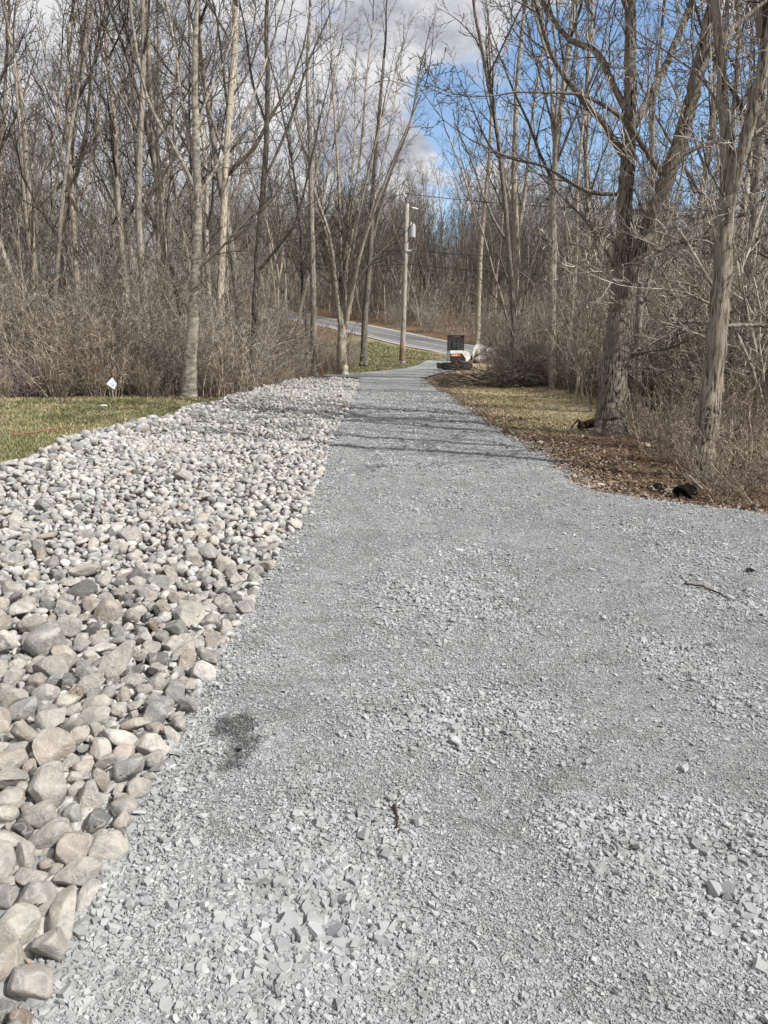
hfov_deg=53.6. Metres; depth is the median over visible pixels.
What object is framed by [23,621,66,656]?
cobblestone
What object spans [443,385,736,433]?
dry grass
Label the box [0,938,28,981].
cobblestone
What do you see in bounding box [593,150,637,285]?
bare tree
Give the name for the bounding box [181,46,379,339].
bare tree
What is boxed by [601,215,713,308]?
sapling
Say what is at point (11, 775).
cobblestone
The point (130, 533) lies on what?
cobblestone
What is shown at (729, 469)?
bramble
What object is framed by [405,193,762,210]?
cable
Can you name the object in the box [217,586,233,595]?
cobblestone
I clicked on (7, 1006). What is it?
cobblestone
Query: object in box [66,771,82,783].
cobblestone
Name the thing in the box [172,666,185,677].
cobblestone
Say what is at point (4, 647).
cobblestone
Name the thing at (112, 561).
cobblestone
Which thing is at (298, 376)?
bramble
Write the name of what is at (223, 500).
cobblestone
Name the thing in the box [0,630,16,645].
cobblestone
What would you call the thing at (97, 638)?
cobblestone
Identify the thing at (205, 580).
cobblestone
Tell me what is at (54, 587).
cobblestone
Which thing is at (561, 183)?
bare tree
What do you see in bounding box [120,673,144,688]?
cobblestone
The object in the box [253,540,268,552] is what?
cobblestone
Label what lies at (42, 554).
cobblestone
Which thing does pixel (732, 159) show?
shaped tree
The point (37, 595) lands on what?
cobblestone
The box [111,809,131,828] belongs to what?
cobblestone
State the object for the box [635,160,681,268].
bare tree
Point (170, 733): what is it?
cobblestone
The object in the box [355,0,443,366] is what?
slim tree
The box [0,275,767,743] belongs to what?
ground
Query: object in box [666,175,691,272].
bare tree
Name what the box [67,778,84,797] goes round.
cobblestone
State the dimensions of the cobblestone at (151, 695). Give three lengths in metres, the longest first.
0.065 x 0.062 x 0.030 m
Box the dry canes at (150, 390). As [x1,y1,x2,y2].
[111,333,169,396]
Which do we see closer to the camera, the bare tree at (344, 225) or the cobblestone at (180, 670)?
the cobblestone at (180, 670)
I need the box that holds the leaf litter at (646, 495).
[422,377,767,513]
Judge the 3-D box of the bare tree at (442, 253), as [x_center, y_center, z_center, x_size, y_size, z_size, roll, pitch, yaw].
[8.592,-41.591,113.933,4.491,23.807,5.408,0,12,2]
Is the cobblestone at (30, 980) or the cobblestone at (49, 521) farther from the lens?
the cobblestone at (49, 521)
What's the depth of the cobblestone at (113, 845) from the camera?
2.40 m
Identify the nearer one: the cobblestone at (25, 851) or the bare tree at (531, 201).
the cobblestone at (25, 851)
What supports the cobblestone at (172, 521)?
on the cobble bed
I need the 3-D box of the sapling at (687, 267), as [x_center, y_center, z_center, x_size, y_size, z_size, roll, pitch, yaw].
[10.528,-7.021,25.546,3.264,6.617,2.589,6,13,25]
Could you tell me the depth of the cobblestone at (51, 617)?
4.29 m
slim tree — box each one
[0,0,87,326]
[37,0,128,323]
[127,0,212,387]
[274,0,359,375]
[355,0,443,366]
[429,0,494,362]
[464,0,555,350]
[511,0,610,389]
[525,0,581,339]
[605,0,729,413]
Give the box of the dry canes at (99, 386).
[48,331,127,396]
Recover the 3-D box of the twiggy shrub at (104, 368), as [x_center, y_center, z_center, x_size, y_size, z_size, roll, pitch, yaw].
[-8.424,-5.711,24.076,5.531,4.212,5.062,8,15,33]
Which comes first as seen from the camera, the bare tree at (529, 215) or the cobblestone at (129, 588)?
the cobblestone at (129, 588)
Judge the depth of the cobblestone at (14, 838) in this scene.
2.40 m
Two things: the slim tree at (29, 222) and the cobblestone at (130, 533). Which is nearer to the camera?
the cobblestone at (130, 533)
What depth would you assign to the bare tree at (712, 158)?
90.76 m
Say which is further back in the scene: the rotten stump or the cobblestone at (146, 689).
the rotten stump
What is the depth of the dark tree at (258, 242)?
26.42 m
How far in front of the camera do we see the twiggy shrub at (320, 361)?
48.87 m
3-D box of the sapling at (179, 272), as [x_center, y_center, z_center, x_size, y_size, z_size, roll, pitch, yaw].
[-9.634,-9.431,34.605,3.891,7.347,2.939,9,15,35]
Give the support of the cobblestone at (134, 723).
on the cobble bed
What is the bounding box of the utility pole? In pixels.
[399,193,417,362]
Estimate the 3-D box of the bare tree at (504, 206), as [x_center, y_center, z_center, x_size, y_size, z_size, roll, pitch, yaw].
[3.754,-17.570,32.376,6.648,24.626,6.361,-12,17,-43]
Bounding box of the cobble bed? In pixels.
[0,376,359,1023]
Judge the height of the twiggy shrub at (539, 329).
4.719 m
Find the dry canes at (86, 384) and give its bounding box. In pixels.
[40,327,117,396]
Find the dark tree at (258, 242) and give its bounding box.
[224,0,355,390]
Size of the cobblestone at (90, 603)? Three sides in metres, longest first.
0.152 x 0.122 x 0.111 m
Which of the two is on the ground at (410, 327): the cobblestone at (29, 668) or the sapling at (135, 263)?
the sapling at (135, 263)
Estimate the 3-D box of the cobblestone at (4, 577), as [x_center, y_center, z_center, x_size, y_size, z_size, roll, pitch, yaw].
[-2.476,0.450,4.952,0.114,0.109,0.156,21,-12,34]
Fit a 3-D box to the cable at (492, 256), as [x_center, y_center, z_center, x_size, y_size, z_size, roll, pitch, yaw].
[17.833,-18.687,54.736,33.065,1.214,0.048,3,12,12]
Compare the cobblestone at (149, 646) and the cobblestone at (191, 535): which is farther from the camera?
the cobblestone at (191, 535)
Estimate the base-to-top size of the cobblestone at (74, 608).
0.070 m
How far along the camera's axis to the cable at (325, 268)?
68.87 m
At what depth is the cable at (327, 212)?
66.32 m
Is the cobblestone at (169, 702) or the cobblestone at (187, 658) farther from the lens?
the cobblestone at (187, 658)
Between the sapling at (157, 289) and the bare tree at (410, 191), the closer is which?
the sapling at (157, 289)
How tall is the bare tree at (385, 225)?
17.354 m
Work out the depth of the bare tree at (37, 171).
53.85 m
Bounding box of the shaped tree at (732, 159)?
[533,0,767,480]
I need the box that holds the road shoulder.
[216,303,489,358]
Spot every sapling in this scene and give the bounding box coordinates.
[0,184,94,363]
[0,187,59,394]
[0,195,78,347]
[0,212,53,310]
[0,227,41,383]
[1,213,85,321]
[9,223,72,348]
[18,157,146,333]
[33,197,116,320]
[43,222,137,312]
[49,244,134,313]
[50,212,152,304]
[65,251,134,390]
[80,239,122,332]
[89,231,183,301]
[92,251,155,332]
[101,236,135,336]
[102,178,216,387]
[108,191,161,343]
[112,225,184,373]
[112,230,178,359]
[117,224,203,332]
[118,247,175,314]
[128,242,187,318]
[130,251,188,332]
[132,217,211,332]
[146,222,187,385]
[172,246,228,341]
[181,233,217,306]
[184,257,262,331]
[199,237,243,330]
[201,246,243,315]
[208,244,263,372]
[212,218,290,350]
[248,263,307,344]
[521,226,563,334]
[528,195,643,411]
[534,129,649,402]
[539,205,690,388]
[548,175,610,389]
[549,0,767,423]
[559,225,602,304]
[573,214,667,327]
[598,180,684,409]
[598,218,671,358]
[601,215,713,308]
[627,40,767,435]
[632,142,734,419]
[633,202,747,309]
[651,123,744,337]
[652,132,767,318]
[652,215,734,329]
[670,227,766,313]
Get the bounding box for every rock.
[652,483,665,490]
[663,488,672,493]
[672,484,697,498]
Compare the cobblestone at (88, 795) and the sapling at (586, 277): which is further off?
the sapling at (586, 277)
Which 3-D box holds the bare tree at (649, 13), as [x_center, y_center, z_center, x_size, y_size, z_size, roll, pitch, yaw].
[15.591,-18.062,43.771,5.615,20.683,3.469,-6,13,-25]
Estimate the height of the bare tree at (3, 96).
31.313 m
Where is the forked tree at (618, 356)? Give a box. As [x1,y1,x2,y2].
[375,0,767,436]
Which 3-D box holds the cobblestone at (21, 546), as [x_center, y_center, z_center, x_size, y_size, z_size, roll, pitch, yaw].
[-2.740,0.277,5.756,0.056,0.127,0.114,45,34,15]
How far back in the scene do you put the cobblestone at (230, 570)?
5.29 m
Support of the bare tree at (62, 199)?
on the ground at (410, 327)
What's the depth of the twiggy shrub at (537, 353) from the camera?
33.09 m
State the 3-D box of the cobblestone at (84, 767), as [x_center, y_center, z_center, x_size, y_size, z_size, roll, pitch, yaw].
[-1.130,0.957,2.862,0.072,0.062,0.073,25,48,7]
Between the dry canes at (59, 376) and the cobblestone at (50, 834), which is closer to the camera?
the cobblestone at (50, 834)
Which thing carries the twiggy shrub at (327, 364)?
on the ground at (410, 327)
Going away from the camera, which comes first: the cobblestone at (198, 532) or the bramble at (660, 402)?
the cobblestone at (198, 532)
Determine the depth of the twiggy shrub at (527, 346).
34.00 m
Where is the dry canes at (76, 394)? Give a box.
[8,274,113,396]
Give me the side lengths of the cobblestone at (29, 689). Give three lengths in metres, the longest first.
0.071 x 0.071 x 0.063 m
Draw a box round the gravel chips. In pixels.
[5,388,767,1023]
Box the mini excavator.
[436,335,493,369]
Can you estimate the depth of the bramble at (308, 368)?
38.42 m
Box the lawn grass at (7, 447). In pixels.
[0,394,218,489]
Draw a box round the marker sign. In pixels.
[107,377,116,397]
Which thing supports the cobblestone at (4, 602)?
on the cobble bed
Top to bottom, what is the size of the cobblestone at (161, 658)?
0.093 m
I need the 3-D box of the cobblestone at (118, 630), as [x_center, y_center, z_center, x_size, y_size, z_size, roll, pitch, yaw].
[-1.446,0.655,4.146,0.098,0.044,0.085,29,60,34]
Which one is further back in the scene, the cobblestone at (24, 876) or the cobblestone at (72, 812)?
the cobblestone at (72, 812)
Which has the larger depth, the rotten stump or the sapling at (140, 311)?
the sapling at (140, 311)
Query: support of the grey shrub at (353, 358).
on the ground at (410, 327)
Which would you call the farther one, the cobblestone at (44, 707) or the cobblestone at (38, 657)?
the cobblestone at (38, 657)
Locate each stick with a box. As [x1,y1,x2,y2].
[12,426,90,434]
[393,804,399,833]
[684,582,734,601]
[685,428,763,456]
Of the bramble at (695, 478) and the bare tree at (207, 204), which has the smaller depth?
the bramble at (695, 478)
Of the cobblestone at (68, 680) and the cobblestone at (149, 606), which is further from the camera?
the cobblestone at (149, 606)
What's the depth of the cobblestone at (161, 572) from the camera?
5.17 m
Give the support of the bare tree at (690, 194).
on the ground at (410, 327)
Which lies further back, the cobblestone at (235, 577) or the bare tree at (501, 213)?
the bare tree at (501, 213)
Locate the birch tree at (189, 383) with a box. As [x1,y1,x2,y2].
[96,0,337,397]
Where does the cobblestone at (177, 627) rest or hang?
on the cobble bed
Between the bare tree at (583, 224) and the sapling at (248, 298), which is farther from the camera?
the bare tree at (583, 224)
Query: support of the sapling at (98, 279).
on the ground at (410, 327)
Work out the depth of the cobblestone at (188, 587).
4.89 m
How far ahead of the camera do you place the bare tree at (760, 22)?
14.73 m
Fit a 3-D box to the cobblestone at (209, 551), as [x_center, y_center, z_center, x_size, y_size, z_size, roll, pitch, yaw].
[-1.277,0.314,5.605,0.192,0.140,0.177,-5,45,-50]
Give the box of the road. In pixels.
[159,295,494,357]
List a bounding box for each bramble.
[114,369,175,395]
[137,373,206,396]
[224,359,291,385]
[246,363,303,383]
[272,359,315,381]
[292,359,324,378]
[616,386,746,450]
[617,383,766,463]
[617,384,735,434]
[622,364,725,438]
[635,400,765,468]
[638,395,692,438]
[638,398,737,441]
[647,390,766,456]
[656,408,767,478]
[660,420,767,502]
[667,394,767,493]
[670,405,767,476]
[672,400,767,508]
[698,385,767,434]
[719,404,767,453]
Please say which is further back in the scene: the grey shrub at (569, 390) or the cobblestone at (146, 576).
the grey shrub at (569, 390)
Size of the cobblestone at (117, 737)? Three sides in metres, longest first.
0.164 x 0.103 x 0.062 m
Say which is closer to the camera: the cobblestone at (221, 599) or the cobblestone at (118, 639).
the cobblestone at (118, 639)
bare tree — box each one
[0,0,16,191]
[0,0,48,313]
[0,0,106,298]
[0,0,140,321]
[0,0,145,329]
[0,131,28,299]
[1,71,64,290]
[14,70,172,302]
[29,51,166,309]
[34,0,173,333]
[69,0,263,340]
[79,93,224,315]
[89,0,240,313]
[116,12,191,312]
[146,0,239,315]
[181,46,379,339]
[204,51,258,312]
[326,188,405,320]
[332,169,356,315]
[341,176,423,314]
[343,167,410,309]
[345,183,389,285]
[353,179,391,319]
[358,141,421,308]
[365,173,423,308]
[372,180,398,317]
[388,168,469,317]
[396,152,430,318]
[406,158,435,307]
[414,164,450,317]
[427,84,582,340]
[428,152,454,309]
[434,0,551,376]
[444,172,497,320]
[449,131,486,313]
[449,164,509,303]
[458,182,497,325]
[459,195,530,314]
[461,117,537,285]
[466,135,520,230]
[472,101,529,319]
[474,163,543,307]
[476,0,624,389]
[482,148,537,298]
[483,153,527,310]
[485,135,522,322]
[492,153,518,313]
[497,154,530,317]
[518,187,579,290]
[520,145,543,291]
[520,174,610,316]
[528,166,562,308]
[534,199,582,312]
[540,153,575,304]
[540,154,581,243]
[541,0,654,326]
[555,75,641,302]
[557,181,575,297]
[559,175,601,302]
[562,155,594,294]
[564,196,611,311]
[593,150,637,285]
[602,115,703,310]
[610,0,767,282]
[615,0,712,278]
[632,98,676,229]
[633,144,656,219]
[633,157,672,307]
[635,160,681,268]
[645,0,757,286]
[645,99,766,298]
[654,156,689,275]
[655,0,767,145]
[662,0,767,413]
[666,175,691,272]
[674,175,693,266]
[674,189,706,269]
[676,156,703,263]
[689,102,719,241]
[693,4,767,284]
[693,82,767,282]
[706,134,767,257]
[707,0,767,264]
[753,120,767,313]
[760,145,767,282]
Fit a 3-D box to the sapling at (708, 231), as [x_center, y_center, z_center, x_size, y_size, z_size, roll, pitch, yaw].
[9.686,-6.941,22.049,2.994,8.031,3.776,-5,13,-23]
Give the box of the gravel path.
[73,360,767,1023]
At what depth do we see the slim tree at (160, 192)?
29.02 m
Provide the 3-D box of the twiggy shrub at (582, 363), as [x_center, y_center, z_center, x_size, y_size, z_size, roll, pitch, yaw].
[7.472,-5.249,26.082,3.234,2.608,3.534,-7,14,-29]
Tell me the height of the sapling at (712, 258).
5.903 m
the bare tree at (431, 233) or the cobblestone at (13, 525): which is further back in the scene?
the bare tree at (431, 233)
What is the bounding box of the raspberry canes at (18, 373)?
[0,349,43,396]
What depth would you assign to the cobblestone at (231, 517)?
6.80 m
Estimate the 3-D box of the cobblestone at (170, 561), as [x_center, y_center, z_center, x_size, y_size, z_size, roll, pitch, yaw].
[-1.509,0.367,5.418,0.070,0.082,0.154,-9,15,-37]
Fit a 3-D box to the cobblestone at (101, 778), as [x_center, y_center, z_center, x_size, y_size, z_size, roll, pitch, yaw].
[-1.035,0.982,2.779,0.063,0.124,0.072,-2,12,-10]
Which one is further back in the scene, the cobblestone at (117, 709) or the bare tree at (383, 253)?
the bare tree at (383, 253)
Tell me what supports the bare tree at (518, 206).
on the ground at (410, 327)
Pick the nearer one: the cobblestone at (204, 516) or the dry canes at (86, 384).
the cobblestone at (204, 516)
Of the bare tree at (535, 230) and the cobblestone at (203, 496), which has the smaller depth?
the cobblestone at (203, 496)
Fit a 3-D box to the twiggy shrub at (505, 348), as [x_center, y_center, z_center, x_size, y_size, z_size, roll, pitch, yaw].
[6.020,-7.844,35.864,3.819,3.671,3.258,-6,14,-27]
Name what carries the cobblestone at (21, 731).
on the cobble bed
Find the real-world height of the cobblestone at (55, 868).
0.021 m
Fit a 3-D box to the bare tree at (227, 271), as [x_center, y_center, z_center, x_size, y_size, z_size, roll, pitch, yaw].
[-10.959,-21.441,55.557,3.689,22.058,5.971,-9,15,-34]
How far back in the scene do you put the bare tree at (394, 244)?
118.88 m
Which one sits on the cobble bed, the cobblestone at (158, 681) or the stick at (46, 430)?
the cobblestone at (158, 681)
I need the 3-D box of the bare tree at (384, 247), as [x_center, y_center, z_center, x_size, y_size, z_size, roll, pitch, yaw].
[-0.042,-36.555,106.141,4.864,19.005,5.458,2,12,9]
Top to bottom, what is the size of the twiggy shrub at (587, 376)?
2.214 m
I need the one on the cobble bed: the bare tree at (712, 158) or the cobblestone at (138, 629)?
the cobblestone at (138, 629)
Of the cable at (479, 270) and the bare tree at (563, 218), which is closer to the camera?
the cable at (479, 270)
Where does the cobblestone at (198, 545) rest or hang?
on the cobble bed
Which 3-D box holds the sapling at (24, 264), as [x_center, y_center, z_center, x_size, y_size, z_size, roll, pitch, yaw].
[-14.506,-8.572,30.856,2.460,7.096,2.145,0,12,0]
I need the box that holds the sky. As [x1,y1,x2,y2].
[0,0,767,274]
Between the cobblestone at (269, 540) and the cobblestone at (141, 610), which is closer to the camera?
the cobblestone at (141, 610)
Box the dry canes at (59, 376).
[0,277,111,398]
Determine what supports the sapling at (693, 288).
on the ground at (410, 327)
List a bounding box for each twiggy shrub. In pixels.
[36,266,204,396]
[136,281,310,397]
[250,298,318,368]
[257,326,301,382]
[262,307,339,383]
[281,300,329,374]
[306,328,357,373]
[309,319,356,363]
[309,331,360,372]
[317,321,360,357]
[319,354,336,369]
[325,340,367,370]
[464,304,519,370]
[468,279,534,341]
[469,249,574,382]
[471,294,503,373]
[475,288,546,382]
[475,303,566,378]
[487,304,539,371]
[491,287,589,385]
[510,306,566,381]
[521,299,563,374]
[550,325,599,393]
[563,343,598,396]
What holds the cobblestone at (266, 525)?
on the cobble bed
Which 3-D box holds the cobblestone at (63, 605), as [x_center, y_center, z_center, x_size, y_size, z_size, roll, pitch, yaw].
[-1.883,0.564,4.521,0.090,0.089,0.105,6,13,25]
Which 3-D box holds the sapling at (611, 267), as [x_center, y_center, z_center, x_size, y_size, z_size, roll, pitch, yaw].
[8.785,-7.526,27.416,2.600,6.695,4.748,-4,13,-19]
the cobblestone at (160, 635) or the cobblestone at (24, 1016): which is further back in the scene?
the cobblestone at (160, 635)
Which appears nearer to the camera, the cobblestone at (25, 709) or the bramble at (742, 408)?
the cobblestone at (25, 709)
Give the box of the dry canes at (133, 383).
[90,319,159,395]
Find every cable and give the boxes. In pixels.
[203,194,401,226]
[210,250,400,256]
[239,264,400,268]
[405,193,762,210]
[409,264,701,276]
[411,250,762,260]
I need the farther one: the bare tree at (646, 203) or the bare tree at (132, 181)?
the bare tree at (646, 203)
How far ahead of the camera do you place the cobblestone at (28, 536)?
6.03 m
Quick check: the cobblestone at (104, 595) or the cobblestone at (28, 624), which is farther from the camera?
the cobblestone at (104, 595)
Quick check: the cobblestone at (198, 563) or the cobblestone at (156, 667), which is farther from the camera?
the cobblestone at (198, 563)
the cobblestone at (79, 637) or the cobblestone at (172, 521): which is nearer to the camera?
the cobblestone at (79, 637)
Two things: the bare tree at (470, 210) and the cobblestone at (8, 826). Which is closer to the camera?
the cobblestone at (8, 826)
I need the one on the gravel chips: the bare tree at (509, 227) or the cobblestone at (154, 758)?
the cobblestone at (154, 758)
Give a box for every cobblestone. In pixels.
[0,461,17,466]
[0,510,12,515]
[0,545,10,553]
[0,552,23,566]
[0,571,13,585]
[0,597,9,608]
[0,609,6,615]
[0,615,13,625]
[0,621,11,630]
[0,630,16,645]
[0,639,9,654]
[0,659,8,677]
[0,683,15,689]
[0,688,28,708]
[0,706,10,733]
[0,742,9,751]
[0,747,28,769]
[0,765,28,788]
[0,786,25,807]
[0,805,19,823]
[0,830,25,850]
[0,840,15,881]
[0,882,19,909]
[0,902,40,945]
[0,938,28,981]
[0,997,15,1023]
[1,875,16,884]
[2,581,24,594]
[2,665,25,687]
[4,822,12,830]
[5,741,29,753]
[7,509,22,520]
[7,520,22,530]
[7,963,53,1001]
[8,593,22,605]
[8,601,34,616]
[8,640,22,650]
[8,658,27,668]
[8,696,37,720]
[8,1008,32,1023]
[10,721,36,745]
[12,818,33,839]
[13,653,31,660]
[14,560,27,567]
[14,867,48,885]
[15,541,29,554]
[15,578,25,586]
[15,840,34,868]
[15,881,57,917]
[16,781,29,795]
[17,589,29,598]
[17,597,35,603]
[17,616,46,632]
[20,522,39,528]
[20,532,35,543]
[21,798,57,828]
[21,804,29,812]
[22,568,40,579]
[22,685,35,696]
[22,758,36,774]
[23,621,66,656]
[24,660,36,672]
[27,765,66,808]
[28,672,47,687]
[28,817,71,849]
[29,926,66,961]
[31,538,45,552]
[31,592,44,602]
[31,655,44,661]
[31,683,60,700]
[32,727,75,765]
[33,654,68,677]
[34,498,54,511]
[34,707,65,729]
[36,760,63,774]
[37,532,57,539]
[37,547,46,560]
[37,703,57,712]
[39,858,52,871]
[40,519,52,523]
[41,587,54,596]
[41,601,55,611]
[45,555,58,568]
[45,584,58,592]
[45,671,64,686]
[46,613,55,622]
[47,863,63,875]
[48,455,64,461]
[48,884,76,941]
[51,645,76,658]
[52,606,63,619]
[53,569,67,580]
[53,856,102,887]
[54,617,81,638]
[55,600,73,611]
[55,693,80,707]
[55,830,94,867]
[56,592,68,602]
[60,444,73,454]
[60,577,77,587]
[61,672,74,691]
[62,718,84,732]
[62,753,79,769]
[62,802,81,822]
[65,579,97,599]
[65,702,81,716]
[66,657,79,668]
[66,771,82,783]
[67,605,80,614]
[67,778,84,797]
[68,563,100,577]
[68,686,83,701]
[70,725,89,746]
[71,639,90,651]
[71,758,93,776]
[73,633,88,644]
[75,659,91,666]
[75,664,94,679]
[75,672,105,695]
[75,879,100,911]
[77,613,90,621]
[77,706,110,725]
[77,744,89,754]
[77,779,100,808]
[78,530,94,538]
[80,694,113,711]
[81,596,100,613]
[83,650,100,662]
[84,806,110,833]
[85,622,102,636]
[86,688,101,697]
[87,538,98,547]
[88,632,109,646]
[88,830,129,860]
[89,721,105,736]
[90,737,111,761]
[91,642,116,652]
[91,767,110,792]
[91,829,107,836]
[92,753,116,770]
[93,598,121,623]
[95,571,111,586]
[95,630,109,636]
[97,639,135,675]
[98,592,114,599]
[100,514,109,524]
[101,558,117,564]
[101,684,115,698]
[102,651,110,655]
[102,728,137,745]
[104,668,119,683]
[108,539,128,551]
[108,620,121,627]
[109,636,126,643]
[110,794,137,817]
[111,625,125,637]
[111,703,125,716]
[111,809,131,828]
[112,588,125,598]
[112,743,135,758]
[112,756,145,782]
[112,826,125,835]
[113,576,125,586]
[113,782,125,794]
[113,792,126,800]
[115,567,131,578]
[117,686,130,701]
[118,526,142,545]
[119,717,151,729]
[120,664,144,677]
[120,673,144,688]
[123,585,137,593]
[125,609,140,622]
[126,776,151,798]
[127,576,145,585]
[127,605,147,616]
[127,701,143,710]
[128,567,143,579]
[128,602,144,607]
[128,753,142,758]
[129,709,138,718]
[132,648,148,660]
[132,730,149,738]
[133,629,151,644]
[134,561,148,571]
[134,621,145,626]
[135,584,153,598]
[135,625,147,634]
[135,684,153,694]
[135,733,171,754]
[141,574,151,581]
[141,772,155,780]
[142,640,160,652]
[143,700,166,722]
[144,591,158,602]
[144,695,173,711]
[145,722,163,734]
[145,749,163,768]
[146,601,155,611]
[147,619,158,631]
[147,652,169,665]
[147,673,169,690]
[147,693,157,698]
[148,575,174,588]
[148,662,168,674]
[152,506,164,514]
[153,599,171,615]
[154,630,168,641]
[157,565,168,574]
[161,635,183,650]
[163,566,177,578]
[163,726,179,742]
[165,619,187,634]
[165,680,184,704]
[166,557,176,565]
[166,678,179,688]
[168,517,185,524]
[168,591,189,604]
[168,712,184,720]
[171,561,184,575]
[171,715,185,730]
[172,599,205,630]
[172,641,194,656]
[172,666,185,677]
[173,546,185,555]
[174,471,193,481]
[176,503,188,511]
[177,648,196,670]
[178,633,191,642]
[179,697,196,713]
[181,582,195,593]
[182,531,195,540]
[183,678,197,690]
[185,546,198,554]
[186,549,203,562]
[187,594,200,602]
[189,560,203,567]
[190,660,215,681]
[191,638,204,649]
[193,569,210,580]
[194,529,207,537]
[194,591,208,600]
[195,523,207,530]
[195,543,204,548]
[197,513,208,522]
[197,532,210,540]
[197,646,220,664]
[198,492,210,501]
[198,542,222,562]
[200,576,214,586]
[200,612,219,625]
[201,629,216,637]
[204,632,225,648]
[205,603,217,612]
[209,535,219,544]
[210,520,224,532]
[213,579,226,588]
[213,593,232,609]
[214,556,231,571]
[216,496,230,505]
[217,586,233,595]
[219,619,232,633]
[221,613,236,621]
[223,605,236,614]
[225,565,236,577]
[226,514,238,520]
[229,572,244,583]
[229,593,241,602]
[232,580,242,592]
[236,600,254,612]
[237,563,247,572]
[244,532,253,537]
[247,565,263,575]
[248,571,262,581]
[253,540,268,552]
[260,521,271,534]
[260,553,270,560]
[260,560,275,572]
[263,536,273,546]
[268,542,278,551]
[286,519,302,529]
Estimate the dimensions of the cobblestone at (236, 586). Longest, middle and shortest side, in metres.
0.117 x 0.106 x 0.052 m
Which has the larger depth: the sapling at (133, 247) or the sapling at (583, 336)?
the sapling at (133, 247)
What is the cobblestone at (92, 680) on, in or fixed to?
on the cobble bed
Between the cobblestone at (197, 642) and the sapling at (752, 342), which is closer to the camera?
the cobblestone at (197, 642)
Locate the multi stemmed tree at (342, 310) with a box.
[251,0,443,374]
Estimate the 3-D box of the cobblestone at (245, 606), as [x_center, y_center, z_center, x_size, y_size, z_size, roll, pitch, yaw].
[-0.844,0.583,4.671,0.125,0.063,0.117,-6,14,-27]
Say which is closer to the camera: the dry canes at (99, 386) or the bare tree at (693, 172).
the dry canes at (99, 386)
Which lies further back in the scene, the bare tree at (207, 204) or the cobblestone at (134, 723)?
the bare tree at (207, 204)
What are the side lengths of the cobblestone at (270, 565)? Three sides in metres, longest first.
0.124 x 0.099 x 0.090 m
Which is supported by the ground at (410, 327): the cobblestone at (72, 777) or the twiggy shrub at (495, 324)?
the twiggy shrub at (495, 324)
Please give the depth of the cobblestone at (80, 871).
2.27 m
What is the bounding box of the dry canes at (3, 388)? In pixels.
[0,344,26,397]
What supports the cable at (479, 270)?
attached to the utility pole
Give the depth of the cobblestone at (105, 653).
3.83 m
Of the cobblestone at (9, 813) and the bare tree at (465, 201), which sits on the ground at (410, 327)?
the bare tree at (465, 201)
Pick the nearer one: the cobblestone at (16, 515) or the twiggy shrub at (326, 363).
the cobblestone at (16, 515)
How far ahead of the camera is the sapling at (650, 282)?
22.70 m
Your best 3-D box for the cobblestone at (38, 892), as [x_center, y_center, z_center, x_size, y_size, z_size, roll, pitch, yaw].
[-1.000,1.108,2.169,0.136,0.110,0.096,3,13,15]
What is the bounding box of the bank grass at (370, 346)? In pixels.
[307,341,445,372]
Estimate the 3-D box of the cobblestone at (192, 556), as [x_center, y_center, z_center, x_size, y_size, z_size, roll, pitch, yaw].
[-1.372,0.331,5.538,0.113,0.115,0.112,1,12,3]
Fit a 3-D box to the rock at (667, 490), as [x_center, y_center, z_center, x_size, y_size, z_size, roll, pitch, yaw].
[3.304,-0.246,8.831,0.159,0.070,0.076,-5,13,-22]
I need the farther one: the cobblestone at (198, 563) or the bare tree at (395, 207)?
the bare tree at (395, 207)
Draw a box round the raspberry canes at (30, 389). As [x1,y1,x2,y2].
[1,362,61,398]
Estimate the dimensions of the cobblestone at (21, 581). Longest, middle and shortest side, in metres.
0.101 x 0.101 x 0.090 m
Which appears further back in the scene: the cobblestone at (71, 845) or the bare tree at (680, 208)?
the bare tree at (680, 208)
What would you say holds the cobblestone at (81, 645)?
on the cobble bed
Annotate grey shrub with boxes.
[227,303,325,384]
[272,347,307,377]
[277,315,321,378]
[277,320,312,367]
[325,328,370,365]
[488,305,545,375]
[495,288,582,385]
[525,289,606,393]
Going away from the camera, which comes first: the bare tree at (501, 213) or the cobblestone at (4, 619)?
the cobblestone at (4, 619)
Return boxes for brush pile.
[419,348,562,388]
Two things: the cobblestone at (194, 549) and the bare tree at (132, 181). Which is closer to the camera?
the cobblestone at (194, 549)
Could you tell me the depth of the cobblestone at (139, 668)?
3.65 m
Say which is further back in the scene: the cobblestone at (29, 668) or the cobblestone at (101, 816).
the cobblestone at (29, 668)
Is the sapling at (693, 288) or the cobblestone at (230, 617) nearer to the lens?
the cobblestone at (230, 617)
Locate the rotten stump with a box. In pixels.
[570,418,594,430]

